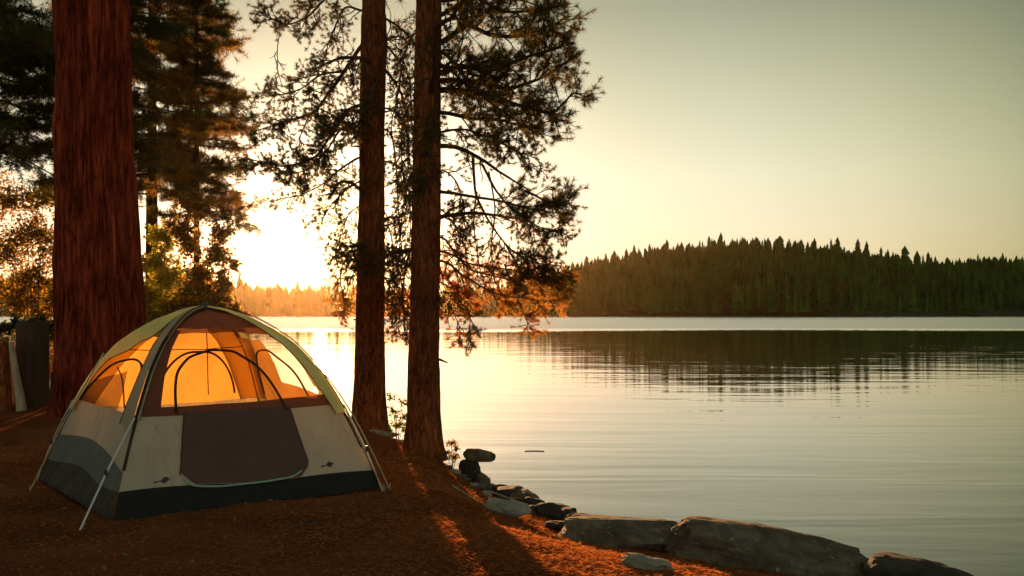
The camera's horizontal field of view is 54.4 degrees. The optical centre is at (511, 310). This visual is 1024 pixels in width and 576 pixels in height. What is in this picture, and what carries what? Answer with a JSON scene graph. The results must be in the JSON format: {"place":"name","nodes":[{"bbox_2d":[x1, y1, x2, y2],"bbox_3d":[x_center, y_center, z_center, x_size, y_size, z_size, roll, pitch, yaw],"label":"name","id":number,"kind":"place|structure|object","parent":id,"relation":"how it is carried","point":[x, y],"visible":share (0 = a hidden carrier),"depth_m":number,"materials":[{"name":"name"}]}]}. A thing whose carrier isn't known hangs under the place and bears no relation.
{"place":"outdoors","nodes":[
{"label":"outdoors","id":0,"kind":"place"},
{"bbox_2d":[0,344,797,575],"bbox_3d":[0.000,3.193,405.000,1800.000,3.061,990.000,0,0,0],"label":"ground","id":1,"kind":"structure","parent":0,"point":[28,423],"depth_m":7.61,"materials":[{"name":"brown soil"}]},
{"bbox_2d":[0,337,12,410],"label":"tree stump","id":2,"kind":"object","parent":1,"relation":"on","point":[5,391],"visible":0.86,"depth_m":16.91,"materials":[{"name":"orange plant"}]},
{"bbox_2d":[8,342,26,410],"bbox_3d":[-8.295,1.111,16.700,0.293,1.159,0.170,0,0,0],"label":"log","id":3,"kind":"object","parent":1,"relation":"on","point":[20,401],"visible":1,"depth_m":16.65,"materials":[{"name":"grey wood"}]},
{"bbox_2d":[0,311,52,340],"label":"bush","id":4,"kind":"object","parent":1,"relation":"on","point":[6,328],"visible":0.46,"depth_m":19.67,"materials":[{"name":"green plant"}]},
{"bbox_2d":[0,167,53,335],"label":"leafy tree","id":5,"kind":"object","parent":1,"relation":"on","point":[31,275],"visible":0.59,"depth_m":31.77,"materials":[{"name":"green plant"}]},
{"bbox_2d":[0,3,55,189],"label":"pine tree","id":6,"kind":"object","parent":1,"relation":"on","point":[36,168],"visible":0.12,"depth_m":22.50,"materials":[{"name":"green plant"}]},
{"bbox_2d":[14,319,49,406],"bbox_3d":[-8.475,0.968,17.600,0.620,1.625,0.434,0,0,0],"label":"tree stump","id":7,"kind":"object","parent":1,"relation":"on","point":[32,348],"visible":0.82,"depth_m":17.43,"materials":[{"name":"brown wood"}]},
{"bbox_2d":[49,332,53,364],"bbox_3d":[-11.938,1.203,26.011,0.745,1.651,1.003,0,0,0],"label":"bush","id":8,"kind":"object","parent":1,"relation":"on","point":[50,348],"visible":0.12,"depth_m":25.98,"materials":[{"name":"green plant"}]},
{"bbox_2d":[50,372,52,395],"bbox_3d":[-8.028,1.439,17.400,0.096,0.721,0.100,0,0,0],"label":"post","id":9,"kind":"object","parent":1,"relation":"on","point":[51,380],"visible":0.25,"depth_m":17.36,"materials":[{"name":"brown wood"}]},
{"bbox_2d":[0,0,134,187],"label":"pine tree","id":10,"kind":"object","parent":1,"relation":"on","point":[15,39],"visible":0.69,"depth_m":19.87,"materials":[{"name":"green plant"}]},
{"bbox_2d":[45,0,145,417],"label":"pine tree","id":11,"kind":"object","parent":1,"relation":"on","point":[99,298],"visible":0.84,"depth_m":16.09,"materials":[{"name":"red plant"}]},
{"bbox_2d":[0,0,207,183],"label":"pine tree","id":12,"kind":"object","parent":1,"relation":"on","point":[140,51],"visible":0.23,"depth_m":22.65,"materials":[{"name":"green plant"}]},
{"bbox_2d":[8,0,283,287],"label":"pine tree","id":13,"kind":"object","parent":1,"relation":"on","point":[150,174],"visible":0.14,"depth_m":29.62,"materials":[{"name":"green plant"}]},
{"bbox_2d":[142,210,191,323],"bbox_3d":[-9.905,-0.522,28.034,2.278,4.662,1.622,0,0,0],"label":"sapling","id":14,"kind":"object","parent":1,"relation":"on","point":[156,264],"visible":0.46,"depth_m":27.88,"materials":[{"name":"green plant"}]},
{"bbox_2d":[131,0,269,304],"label":"pine tree","id":15,"kind":"object","parent":1,"relation":"on","point":[200,128],"visible":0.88,"depth_m":26.74,"materials":[{"name":"green plant"}]},
{"bbox_2d":[150,263,253,321],"bbox_3d":[-8.352,0.270,27.038,2.588,3.072,1.769,0,0,7],"label":"bush","id":16,"kind":"object","parent":1,"relation":"on","point":[180,299],"visible":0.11,"depth_m":26.84,"materials":[{"name":"green plant"}]},
{"bbox_2d":[162,188,242,308],"bbox_3d":[-7.841,-0.628,25.021,2.116,4.846,1.668,0,0,0],"label":"leafy tree","id":17,"kind":"object","parent":1,"relation":"on","point":[196,209],"visible":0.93,"depth_m":24.90,"materials":[{"name":"green plant"}]},
{"bbox_2d":[30,302,390,529],"bbox_3d":[-2.806,0.849,10.006,3.863,1.869,3.000,0,0,-40],"label":"dome tent","id":18,"kind":"object","parent":1,"relation":"on","point":[196,407],"visible":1,"depth_m":9.11,"materials":[{"name":"fabric"}]},
{"bbox_2d":[79,358,141,410],"bbox_3d":[-3.697,0.571,9.123,1.253,0.674,1.571,0,0,0],"label":"mesh window","id":19,"kind":"structure","parent":18,"relation":"in","point":[107,391],"depth_m":9.42,"materials":[{"name":"orange fabric"}]},
{"bbox_2d":[141,330,329,416],"bbox_3d":[-2.392,0.547,8.970,1.487,0.766,1.285,0,0,0],"label":"mesh window","id":20,"kind":"structure","parent":18,"relation":"in","point":[152,407],"depth_m":8.80,"materials":[{"name":"brown fabric"}]},
{"bbox_2d":[180,406,308,486],"bbox_3d":[-2.373,1.200,8.798,1.200,0.639,0.319,0,0,-38],"label":"door","id":21,"kind":"structure","parent":18,"relation":"in","point":[258,445],"depth_m":8.80,"materials":[{"name":"brown fabric"}]},
{"bbox_2d":[238,338,320,399],"bbox_3d":[-2.261,0.606,10.307,1.302,0.763,1.629,0,0,0],"label":"mesh window","id":22,"kind":"structure","parent":18,"relation":"in","point":[255,350],"depth_m":10.36,"materials":[{"name":"fabric"}]},
{"bbox_2d":[231,0,415,431],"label":"pine tree","id":23,"kind":"object","parent":1,"relation":"on","point":[369,408],"visible":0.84,"depth_m":13.94,"materials":[{"name":"green plant"}]},
{"bbox_2d":[1,451,729,575],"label":"pebbles","id":24,"kind":"object","parent":1,"relation":"on","point":[300,523],"visible":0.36,"depth_m":7.68,"materials":[{"name":"stone"}]},
{"bbox_2d":[369,429,382,431],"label":"rock","id":25,"kind":"object","parent":1,"relation":"on","point":[374,430],"visible":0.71,"depth_m":13.82,"materials":[{"name":"grey stone"}]},
{"bbox_2d":[375,431,399,436],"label":"rock","id":26,"kind":"object","parent":1,"relation":"on","point":[388,434],"visible":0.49,"depth_m":13.72,"materials":[{"name":"grey stone"}]},
{"bbox_2d":[386,392,406,439],"bbox_3d":[-1.489,1.504,13.689,0.474,0.818,0.495,0,0,-25],"label":"shrub","id":27,"kind":"object","parent":1,"relation":"on","point":[397,425],"visible":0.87,"depth_m":13.64,"materials":[{"name":"green plant"}]},
{"bbox_2d":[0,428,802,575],"bbox_3d":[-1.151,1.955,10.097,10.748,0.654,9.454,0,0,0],"label":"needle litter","id":28,"kind":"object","parent":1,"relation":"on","point":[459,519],"visible":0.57,"depth_m":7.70,"materials":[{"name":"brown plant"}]},
{"bbox_2d":[440,439,460,468],"bbox_3d":[-0.740,1.836,12.124,0.250,0.491,0.553,0,0,0],"label":"plant","id":29,"kind":"object","parent":1,"relation":"on","point":[454,457],"visible":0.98,"depth_m":12.12,"materials":[{"name":"green plant"}]},
{"bbox_2d":[451,469,460,473],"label":"rock","id":30,"kind":"object","parent":1,"relation":"on","point":[456,471],"visible":0.59,"depth_m":12.06,"materials":[{"name":"grey stone"}]},
{"bbox_2d":[452,485,483,504],"bbox_3d":[-0.420,1.909,10.264,0.069,0.098,0.799,0,0,-29],"label":"twig","id":31,"kind":"object","parent":1,"relation":"on","point":[455,487],"visible":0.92,"depth_m":10.40,"materials":[{"name":"brown wood"}]},
{"bbox_2d":[458,459,480,482],"bbox_3d":[-0.520,2.029,12.249,0.298,0.412,0.324,0,0,-22],"label":"rock","id":32,"kind":"object","parent":1,"relation":"on","point":[469,469],"visible":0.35,"depth_m":12.11,"materials":[{"name":"grey stone"}]},
{"bbox_2d":[463,448,495,461],"bbox_3d":[-0.402,1.782,12.248,0.408,0.164,0.313,0,0,0],"label":"rock","id":33,"kind":"object","parent":32,"relation":"on","point":[475,455],"visible":1,"depth_m":12.15,"materials":[{"name":"grey stone"}]},
{"bbox_2d":[337,0,606,462],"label":"pine tree","id":34,"kind":"object","parent":1,"relation":"on","point":[423,433],"visible":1,"depth_m":12.16,"materials":[{"name":"green plant"}]},
{"bbox_2d":[473,483,486,490],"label":"rock","id":35,"kind":"object","parent":1,"relation":"on","point":[482,486],"visible":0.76,"depth_m":11.65,"materials":[{"name":"grey stone"}]},
{"bbox_2d":[474,472,490,482],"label":"rock","id":36,"kind":"object","parent":1,"relation":"on","point":[480,477],"visible":0.56,"depth_m":12.05,"materials":[{"name":"grey stone"}]},
{"bbox_2d":[482,490,491,496],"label":"rock","id":37,"kind":"object","parent":1,"relation":"on","point":[486,492],"visible":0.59,"depth_m":11.37,"materials":[{"name":"grey stone"}]},
{"bbox_2d":[486,483,496,490],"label":"rock","id":38,"kind":"object","parent":1,"relation":"on","point":[489,486],"visible":0.27,"depth_m":11.89,"materials":[{"name":"grey stone"}]},
{"bbox_2d":[490,484,508,495],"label":"rock","id":39,"kind":"object","parent":1,"relation":"on","point":[494,488],"visible":0.19,"depth_m":11.86,"materials":[{"name":"grey stone"}]},
{"bbox_2d":[484,497,530,517],"bbox_3d":[-0.045,1.993,9.994,0.478,0.209,0.365,0,0,0],"label":"rock","id":40,"kind":"object","parent":1,"relation":"on","point":[513,508],"visible":0.8,"depth_m":9.86,"materials":[{"name":"grey stone"}]},
{"bbox_2d":[489,491,522,499],"bbox_3d":[-0.012,1.975,10.467,0.080,0.052,0.810,0,0,-30],"label":"twig","id":41,"kind":"object","parent":40,"relation":"on","point":[502,495],"visible":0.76,"depth_m":10.57,"materials":[{"name":"brown wood"}]},
{"bbox_2d":[494,485,523,499],"bbox_3d":[-0.004,2.175,11.688,0.429,0.212,0.507,0,0,0],"label":"rock","id":42,"kind":"object","parent":1,"relation":"on","point":[506,491],"visible":0.47,"depth_m":11.55,"materials":[{"name":"grey stone"}]},
{"bbox_2d":[509,489,539,500],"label":"rock","id":43,"kind":"object","parent":1,"relation":"on","point":[517,494],"visible":0.51,"depth_m":11.42,"materials":[{"name":"grey stone"}]},
{"bbox_2d":[518,496,544,504],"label":"rock","id":44,"kind":"object","parent":1,"relation":"on","point":[530,500],"visible":0.35,"depth_m":11.10,"materials":[{"name":"grey stone"}]},
{"bbox_2d":[529,505,536,514],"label":"rock","id":45,"kind":"object","parent":1,"relation":"on","point":[533,511],"visible":0.23,"depth_m":10.73,"materials":[{"name":"grey stone"}]},
{"bbox_2d":[534,502,568,518],"bbox_3d":[0.424,2.162,10.701,0.327,0.190,0.428,0,0,-31],"label":"rock","id":46,"kind":"object","parent":1,"relation":"on","point":[545,509],"visible":0.59,"depth_m":10.64,"materials":[{"name":"grey stone"}]},
{"bbox_2d":[544,520,564,530],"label":"rock","id":47,"kind":"object","parent":1,"relation":"on","point":[555,525],"visible":0.44,"depth_m":9.74,"materials":[{"name":"grey stone"}]},
{"bbox_2d":[550,507,576,520],"bbox_3d":[0.559,2.171,10.493,0.316,0.184,0.292,0,0,-30],"label":"rock","id":48,"kind":"object","parent":1,"relation":"on","point":[559,513],"visible":0.56,"depth_m":10.42,"materials":[{"name":"grey stone"}]},
{"bbox_2d":[562,512,586,520],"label":"rock","id":49,"kind":"object","parent":1,"relation":"on","point":[569,515],"visible":0.12,"depth_m":10.19,"materials":[{"name":"grey stone"}]},
{"bbox_2d":[557,514,677,551],"bbox_3d":[1.027,2.124,9.207,1.249,0.386,0.582,0,0,8],"label":"boulder","id":50,"kind":"object","parent":1,"relation":"on","point":[649,534],"visible":0.5,"depth_m":9.09,"materials":[{"name":"grey stone"}]},
{"bbox_2d":[621,552,673,570],"bbox_3d":[0.981,1.841,7.210,0.380,0.147,0.233,0,0,17],"label":"rock","id":51,"kind":"object","parent":1,"relation":"on","point":[637,560],"visible":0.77,"depth_m":7.14,"materials":[{"name":"grey stone"}]},
{"bbox_2d":[665,515,868,575],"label":"boulder","id":52,"kind":"object","parent":1,"relation":"on","point":[746,545],"visible":0.81,"depth_m":8.57,"materials":[{"name":"grey stone"}]},
{"bbox_2d":[860,552,972,575],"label":"boulder","id":53,"kind":"object","parent":1,"relation":"on","point":[885,564],"visible":1,"depth_m":7.98,"materials":[{"name":"grey stone"}]},
{"bbox_2d":[0,316,1023,575],"bbox_3d":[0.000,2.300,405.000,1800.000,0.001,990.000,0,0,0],"label":"lake","id":54,"kind":"structure","parent":0,"point":[868,436],"depth_m":21.79,"materials":[{"name":"grey liquid"}]},
{"bbox_2d":[0,261,1023,315],"bbox_3d":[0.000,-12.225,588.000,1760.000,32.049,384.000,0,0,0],"label":"hill","id":55,"kind":"structure","parent":0,"point":[725,310],"depth_m":407.35,"materials":[{"name":"green plant"}]},
{"bbox_2d":[0,261,580,315],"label":"forest","id":56,"kind":"object","parent":55,"relation":"on","point":[256,301],"visible":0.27,"depth_m":413.21,"materials":[{"name":"plant"}]},
{"bbox_2d":[584,255,588,265],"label":"pine tree","id":57,"kind":"object","parent":55,"relation":"on","point":[586,261],"visible":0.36,"depth_m":539.30,"materials":[{"name":"green plant"}]},
{"bbox_2d":[623,248,628,262],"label":"pine tree","id":58,"kind":"object","parent":55,"relation":"on","point":[626,256],"visible":0.47,"depth_m":539.34,"materials":[{"name":"green plant"}]},
{"bbox_2d":[660,244,667,255],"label":"pine tree","id":59,"kind":"object","parent":55,"relation":"on","point":[664,246],"visible":0.32,"depth_m":538.95,"materials":[{"name":"green plant"}]},
{"bbox_2d":[678,242,684,251],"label":"pine tree","id":60,"kind":"object","parent":55,"relation":"on","point":[681,246],"visible":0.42,"depth_m":539.18,"materials":[{"name":"green plant"}]},
{"bbox_2d":[777,236,783,253],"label":"pine tree","id":61,"kind":"object","parent":55,"relation":"on","point":[779,238],"visible":0.24,"depth_m":539.06,"materials":[{"name":"green plant"}]},
{"bbox_2d":[564,236,1023,315],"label":"forest","id":62,"kind":"object","parent":55,"relation":"on","point":[650,281],"visible":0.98,"depth_m":426.76,"materials":[{"name":"green plant"}]},
{"bbox_2d":[813,238,816,252],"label":"pine tree","id":63,"kind":"object","parent":55,"relation":"on","point":[814,243],"visible":0.31,"depth_m":539.38,"materials":[{"name":"green plant"}]},
{"bbox_2d":[835,237,839,249],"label":"pine tree","id":64,"kind":"object","parent":55,"relation":"on","point":[837,241],"visible":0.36,"depth_m":539.01,"materials":[{"name":"green plant"}]},
{"bbox_2d":[853,239,862,255],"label":"pine tree","id":65,"kind":"object","parent":55,"relation":"on","point":[860,250],"visible":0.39,"depth_m":539.22,"materials":[{"name":"green plant"}]},
{"bbox_2d":[863,241,871,258],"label":"pine tree","id":66,"kind":"object","parent":55,"relation":"on","point":[866,248],"visible":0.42,"depth_m":539.23,"materials":[{"name":"green plant"}]},
{"bbox_2d":[901,246,913,265],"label":"pine tree","id":67,"kind":"object","parent":55,"relation":"on","point":[905,249],"visible":0.3,"depth_m":539.00,"materials":[{"name":"green plant"}]},
{"bbox_2d":[913,251,920,266],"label":"pine tree","id":68,"kind":"object","parent":55,"relation":"on","point":[916,257],"visible":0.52,"depth_m":539.12,"materials":[{"name":"green plant"}]},
{"bbox_2d":[0,0,1023,294],"label":"sky","id":69,"kind":"structure","parent":0,"point":[890,125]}
]}

